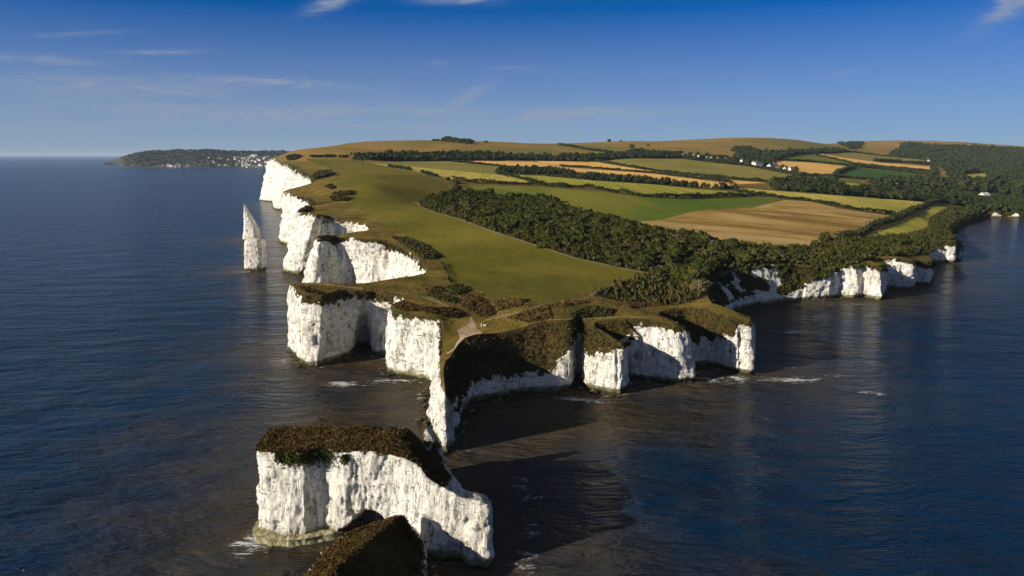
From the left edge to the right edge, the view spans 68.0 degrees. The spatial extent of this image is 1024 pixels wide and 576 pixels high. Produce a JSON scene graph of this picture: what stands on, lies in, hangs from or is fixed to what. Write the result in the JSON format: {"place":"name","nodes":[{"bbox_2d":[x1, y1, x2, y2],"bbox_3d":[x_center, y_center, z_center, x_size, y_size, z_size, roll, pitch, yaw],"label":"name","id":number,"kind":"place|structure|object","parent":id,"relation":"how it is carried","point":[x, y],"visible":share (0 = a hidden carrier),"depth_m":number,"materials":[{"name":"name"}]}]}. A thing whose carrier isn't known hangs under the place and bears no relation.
{"place":"outdoors","nodes":[
{"label":"outdoors","id":0,"kind":"place"},
{"bbox_2d":[107,149,291,167],"bbox_3d":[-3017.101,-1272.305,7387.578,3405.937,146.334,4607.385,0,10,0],"label":"headland","id":1,"kind":"structure","parent":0,"point":[135,165],"depth_m":5837.80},
{"bbox_2d":[120,148,286,167],"bbox_3d":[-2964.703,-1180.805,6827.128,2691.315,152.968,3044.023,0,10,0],"label":"wood","id":2,"kind":"object","parent":1,"relation":"on","point":[193,153],"visible":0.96,"depth_m":6191.25,"materials":[{"name":"green plant"}]},
{"bbox_2d":[375,163,527,182],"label":"stubble field","id":3,"kind":"structure","parent":0,"point":[442,173],"depth_m":1067.67,"materials":[{"name":"plant"}]},
{"bbox_2d":[446,316,481,353],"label":"path","id":4,"kind":"structure","parent":0,"point":[469,329],"depth_m":298.26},
{"bbox_2d":[306,159,645,302],"bbox_3d":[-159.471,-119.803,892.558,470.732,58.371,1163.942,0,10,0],"label":"meadow","id":5,"kind":"structure","parent":0,"point":[490,264],"depth_m":467.68,"materials":[{"name":"plant"}]},
{"bbox_2d":[0,156,1023,575],"bbox_3d":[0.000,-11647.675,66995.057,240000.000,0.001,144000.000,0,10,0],"label":"sea","id":6,"kind":"structure","parent":0,"point":[156,382],"depth_m":260.21,"materials":[{"name":"liquid"}]},
{"bbox_2d":[243,205,260,240],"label":"sea stack","id":7,"kind":"object","parent":6,"relation":"in","point":[251,229],"visible":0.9,"depth_m":803.79,"materials":[{"name":"stone"}]},
{"bbox_2d":[244,238,266,270],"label":"sea stack","id":8,"kind":"object","parent":6,"relation":"in","point":[255,257],"visible":0.91,"depth_m":597.23,"materials":[{"name":"stone"}]},
{"bbox_2d":[303,514,430,575],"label":"sea stack","id":9,"kind":"object","parent":6,"relation":"in","point":[394,545],"visible":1,"depth_m":156.83,"materials":[{"name":"plant"}]},
{"bbox_2d":[252,424,494,569],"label":"sea stack","id":10,"kind":"object","parent":6,"relation":"in","point":[318,483],"visible":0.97,"depth_m":177.66,"materials":[{"name":"white stone"}]},
{"bbox_2d":[423,424,444,463],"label":"sea stack","id":11,"kind":"object","parent":6,"relation":"in","point":[431,442],"visible":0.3,"depth_m":207.42,"materials":[{"name":"stone"}]},
{"bbox_2d":[0,0,1023,155],"label":"sky","id":12,"kind":"structure","parent":0,"point":[78,77],"materials":[{"name":"blue"}]},
{"bbox_2d":[416,202,644,272],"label":"path","id":13,"kind":"structure","parent":0,"point":[525,241],"depth_m":481.21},
{"bbox_2d":[485,276,637,320],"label":"path","id":14,"kind":"structure","parent":0,"point":[539,305],"depth_m":315.36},
{"bbox_2d":[506,316,673,323],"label":"path","id":15,"kind":"structure","parent":0,"point":[588,318],"depth_m":308.80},
{"bbox_2d":[466,161,733,187],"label":"stubble field","id":16,"kind":"structure","parent":0,"point":[529,164],"depth_m":1430.84,"materials":[{"name":"plant"}]},
{"bbox_2d":[283,169,961,391],"bbox_3d":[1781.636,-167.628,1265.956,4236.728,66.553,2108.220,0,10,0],"label":"ground","id":17,"kind":"structure","parent":0,"point":[341,211],"depth_m":371.55,"materials":[{"name":"green plant"}]},
{"bbox_2d":[298,205,311,211],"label":"scrub patch","id":18,"kind":"object","parent":17,"relation":"on","point":[306,208],"visible":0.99,"depth_m":611.60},
{"bbox_2d":[299,285,323,294],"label":"scrub patch","id":19,"kind":"object","parent":17,"relation":"on","point":[306,289],"visible":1,"depth_m":326.89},
{"bbox_2d":[312,169,334,179],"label":"scrub patch","id":20,"kind":"object","parent":17,"relation":"on","point":[319,174],"visible":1,"depth_m":1015.27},
{"bbox_2d":[329,195,351,200],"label":"scrub patch","id":21,"kind":"object","parent":17,"relation":"on","point":[338,198],"visible":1,"depth_m":675.20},
{"bbox_2d":[332,189,353,195],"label":"scrub patch","id":22,"kind":"object","parent":17,"relation":"on","point":[344,193],"visible":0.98,"depth_m":697.37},
{"bbox_2d":[387,164,411,169],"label":"hedge","id":23,"kind":"object","parent":17,"relation":"on","point":[400,167],"visible":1,"depth_m":1199.36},
{"bbox_2d":[391,300,437,313],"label":"scrub patch","id":24,"kind":"object","parent":17,"relation":"on","point":[403,305],"visible":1,"depth_m":311.66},
{"bbox_2d":[390,236,440,259],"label":"scrub patch","id":25,"kind":"object","parent":17,"relation":"on","point":[422,250],"visible":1,"depth_m":468.26,"materials":[{"name":"plant"}]},
{"bbox_2d":[419,170,438,176],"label":"hedge","id":26,"kind":"object","parent":17,"relation":"on","point":[428,172],"visible":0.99,"depth_m":979.19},
{"bbox_2d":[425,285,444,292],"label":"scrub patch","id":27,"kind":"object","parent":17,"relation":"on","point":[436,289],"visible":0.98,"depth_m":350.54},
{"bbox_2d":[380,161,497,172],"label":"pasture","id":28,"kind":"structure","parent":17,"relation":"on","point":[462,166],"depth_m":1346.33,"materials":[{"name":"plant"}]},
{"bbox_2d":[427,292,456,303],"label":"scrub patch","id":29,"kind":"object","parent":17,"relation":"on","point":[446,297],"visible":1,"depth_m":330.29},
{"bbox_2d":[440,262,452,282],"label":"hedge","id":30,"kind":"object","parent":17,"relation":"on","point":[449,273],"visible":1,"depth_m":395.88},
{"bbox_2d":[438,306,466,317],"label":"scrub patch","id":31,"kind":"object","parent":17,"relation":"on","point":[450,311],"visible":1,"depth_m":307.33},
{"bbox_2d":[444,283,470,294],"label":"scrub patch","id":32,"kind":"object","parent":17,"relation":"on","point":[456,289],"visible":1,"depth_m":352.19,"materials":[{"name":"green plant"}]},
{"bbox_2d":[458,294,496,316],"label":"scrub patch","id":33,"kind":"object","parent":17,"relation":"on","point":[477,303],"visible":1,"depth_m":317.11,"materials":[{"name":"plant"}]},
{"bbox_2d":[491,297,526,310],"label":"scrub patch","id":34,"kind":"object","parent":17,"relation":"on","point":[499,304],"visible":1,"depth_m":321.18,"materials":[{"name":"plant"}]},
{"bbox_2d":[502,171,540,183],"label":"hedge","id":35,"kind":"object","parent":17,"relation":"on","point":[527,178],"visible":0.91,"depth_m":1015.24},
{"bbox_2d":[506,305,552,321],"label":"scrub patch","id":36,"kind":"object","parent":17,"relation":"on","point":[541,313],"visible":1,"depth_m":308.60,"materials":[{"name":"plant"}]},
{"bbox_2d":[544,299,587,306],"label":"scrub patch","id":37,"kind":"object","parent":17,"relation":"on","point":[563,303],"visible":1,"depth_m":325.82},
{"bbox_2d":[568,304,615,317],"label":"scrub patch","id":38,"kind":"object","parent":17,"relation":"on","point":[583,312],"visible":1,"depth_m":314.60,"materials":[{"name":"plant"}]},
{"bbox_2d":[450,176,761,197],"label":"hedge","id":39,"kind":"object","parent":17,"relation":"on","point":[660,195],"visible":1,"depth_m":861.43,"materials":[{"name":"plant"}]},
{"bbox_2d":[495,164,738,188],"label":"hedge","id":40,"kind":"object","parent":17,"relation":"on","point":[550,170],"visible":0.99,"depth_m":1113.51,"materials":[{"name":"green plant"}]},
{"bbox_2d":[617,300,695,307],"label":"scrub patch","id":41,"kind":"object","parent":17,"relation":"on","point":[632,304],"visible":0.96,"depth_m":347.30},
{"bbox_2d":[595,158,768,181],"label":"hedge","id":42,"kind":"object","parent":17,"relation":"on","point":[694,174],"visible":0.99,"depth_m":1378.03,"materials":[{"name":"plant"}]},
{"bbox_2d":[653,171,732,182],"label":"hedge","id":43,"kind":"object","parent":17,"relation":"on","point":[701,177],"visible":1,"depth_m":1246.42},
{"bbox_2d":[731,187,896,214],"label":"hedge","id":44,"kind":"object","parent":17,"relation":"on","point":[828,202],"visible":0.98,"depth_m":883.65,"materials":[{"name":"plant"}]},
{"bbox_2d":[835,198,937,235],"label":"hedge","id":45,"kind":"object","parent":17,"relation":"on","point":[870,225],"visible":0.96,"depth_m":750.87,"materials":[{"name":"plant"}]},
{"bbox_2d":[769,175,1023,213],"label":"wood","id":46,"kind":"object","parent":17,"relation":"on","point":[994,201],"visible":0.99,"depth_m":1115.20,"materials":[{"name":"green plant"}]},
{"bbox_2d":[469,185,778,220],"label":"grass field","id":47,"kind":"structure","parent":0,"point":[630,208],"depth_m":764.28,"materials":[{"name":"plant"}]},
{"bbox_2d":[508,175,745,196],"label":"grass field","id":48,"kind":"structure","parent":0,"point":[645,188],"depth_m":985.49,"materials":[{"name":"plant"}]},
{"bbox_2d":[259,157,1023,454],"bbox_3d":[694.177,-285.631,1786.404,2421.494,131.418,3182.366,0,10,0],"label":"cliffs","id":49,"kind":"structure","parent":0,"point":[341,328],"depth_m":326.04,"materials":[{"name":"stone"}]},
{"bbox_2d":[279,163,964,410],"bbox_3d":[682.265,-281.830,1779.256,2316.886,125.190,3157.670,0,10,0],"label":"bracken","id":50,"kind":"object","parent":49,"relation":"on","point":[457,351],"visible":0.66,"depth_m":296.01,"materials":[{"name":"plant"}]},
{"bbox_2d":[277,161,1023,413],"bbox_3d":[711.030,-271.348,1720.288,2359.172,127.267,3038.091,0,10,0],"label":"ivy","id":51,"kind":"object","parent":49,"relation":"on","point":[931,245],"visible":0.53,"depth_m":355.68,"materials":[{"name":"plant"}]},
{"bbox_2d":[709,210,1023,306],"bbox_3d":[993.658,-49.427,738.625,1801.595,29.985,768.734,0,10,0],"label":"hanging bushes","id":52,"kind":"object","parent":49,"relation":"on","point":[724,297],"visible":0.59,"depth_m":478.16,"materials":[{"name":"green plant"}]},
{"bbox_2d":[274,138,1023,195],"bbox_3d":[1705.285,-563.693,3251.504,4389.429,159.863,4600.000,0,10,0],"label":"hills","id":53,"kind":"structure","parent":0,"point":[719,146],"depth_m":2118.78,"materials":[{"name":"green plant"}]},
{"bbox_2d":[286,153,301,159],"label":"scrub patch","id":54,"kind":"object","parent":53,"relation":"on","point":[295,156],"visible":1,"depth_m":1490.26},
{"bbox_2d":[309,154,336,157],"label":"hedge","id":55,"kind":"object","parent":53,"relation":"on","point":[326,155],"visible":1,"depth_m":1460.83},
{"bbox_2d":[450,159,505,166],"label":"hedge","id":56,"kind":"object","parent":53,"relation":"on","point":[474,162],"visible":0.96,"depth_m":1487.66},
{"bbox_2d":[558,143,613,151],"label":"hedge","id":57,"kind":"object","parent":53,"relation":"on","point":[581,147],"visible":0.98,"depth_m":2074.12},
{"bbox_2d":[559,164,621,170],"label":"hedge","id":58,"kind":"object","parent":53,"relation":"on","point":[587,166],"visible":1,"depth_m":1516.04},
{"bbox_2d":[558,147,775,165],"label":"wood","id":59,"kind":"object","parent":53,"relation":"on","point":[641,152],"visible":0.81,"depth_m":1806.27,"materials":[{"name":"green plant"}]},
{"bbox_2d":[612,158,796,181],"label":"pasture","id":60,"kind":"structure","parent":53,"relation":"on","point":[694,166],"depth_m":1604.37,"materials":[{"name":"plant"}]},
{"bbox_2d":[678,155,801,175],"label":"hedge","id":61,"kind":"object","parent":53,"relation":"on","point":[754,166],"visible":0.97,"depth_m":1705.49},
{"bbox_2d":[731,145,799,160],"bbox_3d":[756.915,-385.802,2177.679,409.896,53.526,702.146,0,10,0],"label":"wood","id":62,"kind":"object","parent":53,"relation":"on","point":[750,152],"visible":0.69,"depth_m":2186.50,"materials":[{"name":"green plant"}]},
{"bbox_2d":[772,167,838,180],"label":"hedge","id":63,"kind":"object","parent":53,"relation":"on","point":[833,178],"visible":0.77,"depth_m":1504.31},
{"bbox_2d":[783,154,849,163],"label":"pasture","id":64,"kind":"structure","parent":53,"relation":"on","point":[806,157],"depth_m":2343.14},
{"bbox_2d":[776,158,856,166],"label":"hedge","id":65,"kind":"object","parent":64,"relation":"on","point":[816,161],"visible":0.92,"depth_m":2124.94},
{"bbox_2d":[819,173,867,179],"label":"hedge","id":66,"kind":"object","parent":53,"relation":"on","point":[849,176],"visible":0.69,"depth_m":1573.02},
{"bbox_2d":[837,141,863,148],"bbox_3d":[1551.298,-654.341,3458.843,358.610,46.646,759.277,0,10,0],"label":"wood","id":67,"kind":"object","parent":53,"relation":"on","point":[854,144],"visible":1,"depth_m":3392.53,"materials":[{"name":"green plant"}]},
{"bbox_2d":[814,154,929,170],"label":"hedge","id":68,"kind":"object","parent":53,"relation":"on","point":[838,159],"visible":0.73,"depth_m":2323.07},
{"bbox_2d":[833,152,926,161],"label":"pasture","id":69,"kind":"structure","parent":53,"relation":"on","point":[859,156],"depth_m":2770.32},
{"bbox_2d":[852,162,932,174],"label":"hedge","id":70,"kind":"object","parent":53,"relation":"on","point":[895,169],"visible":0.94,"depth_m":2044.22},
{"bbox_2d":[924,164,937,177],"bbox_3d":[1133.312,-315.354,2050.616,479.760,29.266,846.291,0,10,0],"label":"hedge","id":71,"kind":"object","parent":53,"relation":"on","point":[933,167],"visible":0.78,"depth_m":1976.36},
{"bbox_2d":[868,141,1023,194],"bbox_3d":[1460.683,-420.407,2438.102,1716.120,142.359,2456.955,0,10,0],"label":"wood","id":72,"kind":"object","parent":53,"relation":"on","point":[1002,167],"visible":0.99,"depth_m":2356.95,"materials":[{"name":"green plant"}]},
{"bbox_2d":[967,172,986,176],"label":"pasture","id":73,"kind":"structure","parent":53,"relation":"on","point":[976,174],"depth_m":2140.05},
{"bbox_2d":[538,161,761,183],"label":"stubble field","id":74,"kind":"structure","parent":0,"point":[591,164],"depth_m":1606.78,"materials":[{"name":"plant"}]},
{"bbox_2d":[364,143,1022,304],"bbox_3d":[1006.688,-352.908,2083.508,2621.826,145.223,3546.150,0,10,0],"label":"wood floor","id":75,"kind":"structure","parent":0,"point":[751,264],"depth_m":1026.22,"materials":[{"name":"plant"}]},
{"bbox_2d":[350,149,587,161],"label":"wood","id":76,"kind":"object","parent":75,"relation":"on","point":[402,155],"visible":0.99,"depth_m":1605.52,"materials":[{"name":"green plant"}]},
{"bbox_2d":[536,241,550,248],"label":"tree","id":77,"kind":"object","parent":75,"relation":"on","point":[542,245],"visible":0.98,"depth_m":461.17,"materials":[{"name":"green plant"}]},
{"bbox_2d":[533,228,554,235],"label":"tree","id":78,"kind":"object","parent":75,"relation":"on","point":[538,231],"visible":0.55,"depth_m":482.31,"materials":[{"name":"green plant"}]},
{"bbox_2d":[535,231,553,240],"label":"tree","id":79,"kind":"object","parent":75,"relation":"on","point":[544,234],"visible":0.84,"depth_m":474.94,"materials":[{"name":"green plant"}]},
{"bbox_2d":[568,230,584,237],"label":"tree","id":80,"kind":"object","parent":75,"relation":"on","point":[573,234],"visible":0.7,"depth_m":483.81,"materials":[{"name":"green plant"}]},
{"bbox_2d":[601,244,617,251],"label":"tree","id":81,"kind":"object","parent":75,"relation":"on","point":[605,248],"visible":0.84,"depth_m":457.10,"materials":[{"name":"green plant"}]},
{"bbox_2d":[607,256,622,264],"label":"tree","id":82,"kind":"object","parent":75,"relation":"on","point":[615,259],"visible":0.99,"depth_m":430.39,"materials":[{"name":"green plant"}]},
{"bbox_2d":[617,227,635,236],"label":"tree","id":83,"kind":"object","parent":75,"relation":"on","point":[622,232],"visible":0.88,"depth_m":499.13,"materials":[{"name":"green plant"}]},
{"bbox_2d":[633,256,651,265],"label":"tree","id":84,"kind":"object","parent":75,"relation":"on","point":[644,259],"visible":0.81,"depth_m":430.00,"materials":[{"name":"green plant"}]},
{"bbox_2d":[630,253,655,260],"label":"tree","id":85,"kind":"object","parent":75,"relation":"on","point":[638,256],"visible":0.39,"depth_m":444.48,"materials":[{"name":"green plant"}]},
{"bbox_2d":[648,230,666,239],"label":"tree","id":86,"kind":"object","parent":75,"relation":"on","point":[660,234],"visible":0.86,"depth_m":502.07,"materials":[{"name":"green plant"}]},
{"bbox_2d":[659,254,677,262],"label":"tree","id":87,"kind":"object","parent":75,"relation":"on","point":[669,256],"visible":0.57,"depth_m":447.90,"materials":[{"name":"green plant"}]},
{"bbox_2d":[666,244,685,256],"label":"tree","id":88,"kind":"object","parent":75,"relation":"on","point":[672,248],"visible":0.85,"depth_m":464.49,"materials":[{"name":"green plant"}]},
{"bbox_2d":[672,266,688,279],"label":"tree","id":89,"kind":"object","parent":75,"relation":"on","point":[677,274],"visible":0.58,"depth_m":394.40,"materials":[{"name":"green plant"}]},
{"bbox_2d":[672,238,688,245],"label":"tree","id":90,"kind":"object","parent":75,"relation":"on","point":[682,241],"visible":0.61,"depth_m":489.78,"materials":[{"name":"green plant"}]},
{"bbox_2d":[676,277,697,285],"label":"tree","id":91,"kind":"object","parent":75,"relation":"on","point":[681,279],"visible":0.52,"depth_m":377.86,"materials":[{"name":"green plant"}]},
{"bbox_2d":[680,265,706,279],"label":"tree","id":92,"kind":"object","parent":75,"relation":"on","point":[694,270],"visible":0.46,"depth_m":391.63,"materials":[{"name":"green plant"}]},
{"bbox_2d":[419,187,976,304],"bbox_3d":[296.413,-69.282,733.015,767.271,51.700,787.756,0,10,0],"label":"wood canopy","id":93,"kind":"object","parent":75,"relation":"on","point":[437,200],"visible":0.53,"depth_m":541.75,"materials":[{"name":"green plant"}]},
{"bbox_2d":[689,280,709,290],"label":"tree","id":94,"kind":"object","parent":75,"relation":"on","point":[694,283],"visible":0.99,"depth_m":354.27,"materials":[{"name":"brown plant"}]},
{"bbox_2d":[692,263,710,273],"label":"tree","id":95,"kind":"object","parent":75,"relation":"on","point":[706,269],"visible":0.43,"depth_m":430.12,"materials":[{"name":"green plant"}]},
{"bbox_2d":[688,256,720,274],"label":"tree","id":96,"kind":"object","parent":75,"relation":"on","point":[713,266],"visible":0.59,"depth_m":446.00,"materials":[{"name":"green plant"}]},
{"bbox_2d":[703,249,719,262],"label":"tree","id":97,"kind":"object","parent":75,"relation":"on","point":[709,254],"visible":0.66,"depth_m":466.25,"materials":[{"name":"green plant"}]},
{"bbox_2d":[714,251,733,262],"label":"tree","id":98,"kind":"object","parent":75,"relation":"on","point":[722,255],"visible":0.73,"depth_m":468.75,"materials":[{"name":"green plant"}]},
{"bbox_2d":[726,241,740,248],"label":"tree","id":99,"kind":"object","parent":75,"relation":"on","point":[734,244],"visible":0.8,"depth_m":497.69,"materials":[{"name":"green plant"}]},
{"bbox_2d":[738,252,753,262],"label":"tree","id":100,"kind":"object","parent":75,"relation":"on","point":[747,257],"visible":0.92,"depth_m":471.99,"materials":[{"name":"green plant"}]},
{"bbox_2d":[765,252,778,261],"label":"tree","id":101,"kind":"object","parent":75,"relation":"on","point":[770,255],"visible":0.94,"depth_m":481.41,"materials":[{"name":"green plant"}]},
{"bbox_2d":[775,250,788,259],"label":"tree","id":102,"kind":"object","parent":75,"relation":"on","point":[783,255],"visible":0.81,"depth_m":486.27,"materials":[{"name":"brown plant"}]},
{"bbox_2d":[770,146,845,159],"bbox_3d":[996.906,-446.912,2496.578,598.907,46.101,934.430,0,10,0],"label":"wood","id":103,"kind":"object","parent":75,"relation":"on","point":[825,149],"visible":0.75,"depth_m":2540.18,"materials":[{"name":"green plant"}]},
{"bbox_2d":[818,231,833,241],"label":"tree","id":104,"kind":"object","parent":75,"relation":"on","point":[826,235],"visible":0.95,"depth_m":575.67,"materials":[{"name":"green plant"}]},
{"bbox_2d":[831,150,919,158],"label":"hedge","id":105,"kind":"object","parent":75,"relation":"on","point":[835,151],"visible":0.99,"depth_m":2907.81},
{"bbox_2d":[873,157,946,165],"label":"hedge","id":106,"kind":"object","parent":75,"relation":"on","point":[901,161],"visible":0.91,"depth_m":2563.04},
{"bbox_2d":[639,200,890,245],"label":"golden field","id":107,"kind":"structure","parent":0,"point":[785,222],"depth_m":683.09,"materials":[{"name":"plant"}]},
{"bbox_2d":[777,161,845,173],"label":"stubble field","id":108,"kind":"structure","parent":0,"point":[810,167],"depth_m":1963.21,"materials":[{"name":"plant"}]},
{"bbox_2d":[737,188,922,213],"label":"stubble field","id":109,"kind":"structure","parent":0,"point":[886,204],"depth_m":977.13,"materials":[{"name":"plant"}]},
{"bbox_2d":[838,179,865,182],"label":"grass field","id":110,"kind":"structure","parent":0,"point":[854,180],"depth_m":1507.16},
{"bbox_2d":[821,154,929,168],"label":"stubble field","id":111,"kind":"structure","parent":0,"point":[884,164],"depth_m":2446.76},
{"bbox_2d":[840,168,923,177],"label":"grass field","id":112,"kind":"structure","parent":0,"point":[858,172],"depth_m":1912.50,"materials":[{"name":"plant"}]},
{"bbox_2d":[833,164,855,174],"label":"hedge","id":113,"kind":"object","parent":112,"relation":"on","point":[839,170],"visible":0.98,"depth_m":1885.55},
{"bbox_2d":[869,205,935,235],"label":"path","id":114,"kind":"structure","parent":0,"point":[912,217],"depth_m":808.29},
{"bbox_2d":[865,204,946,236],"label":"grass field","id":115,"kind":"structure","parent":0,"point":[920,221],"depth_m":808.51,"materials":[{"name":"plant"}]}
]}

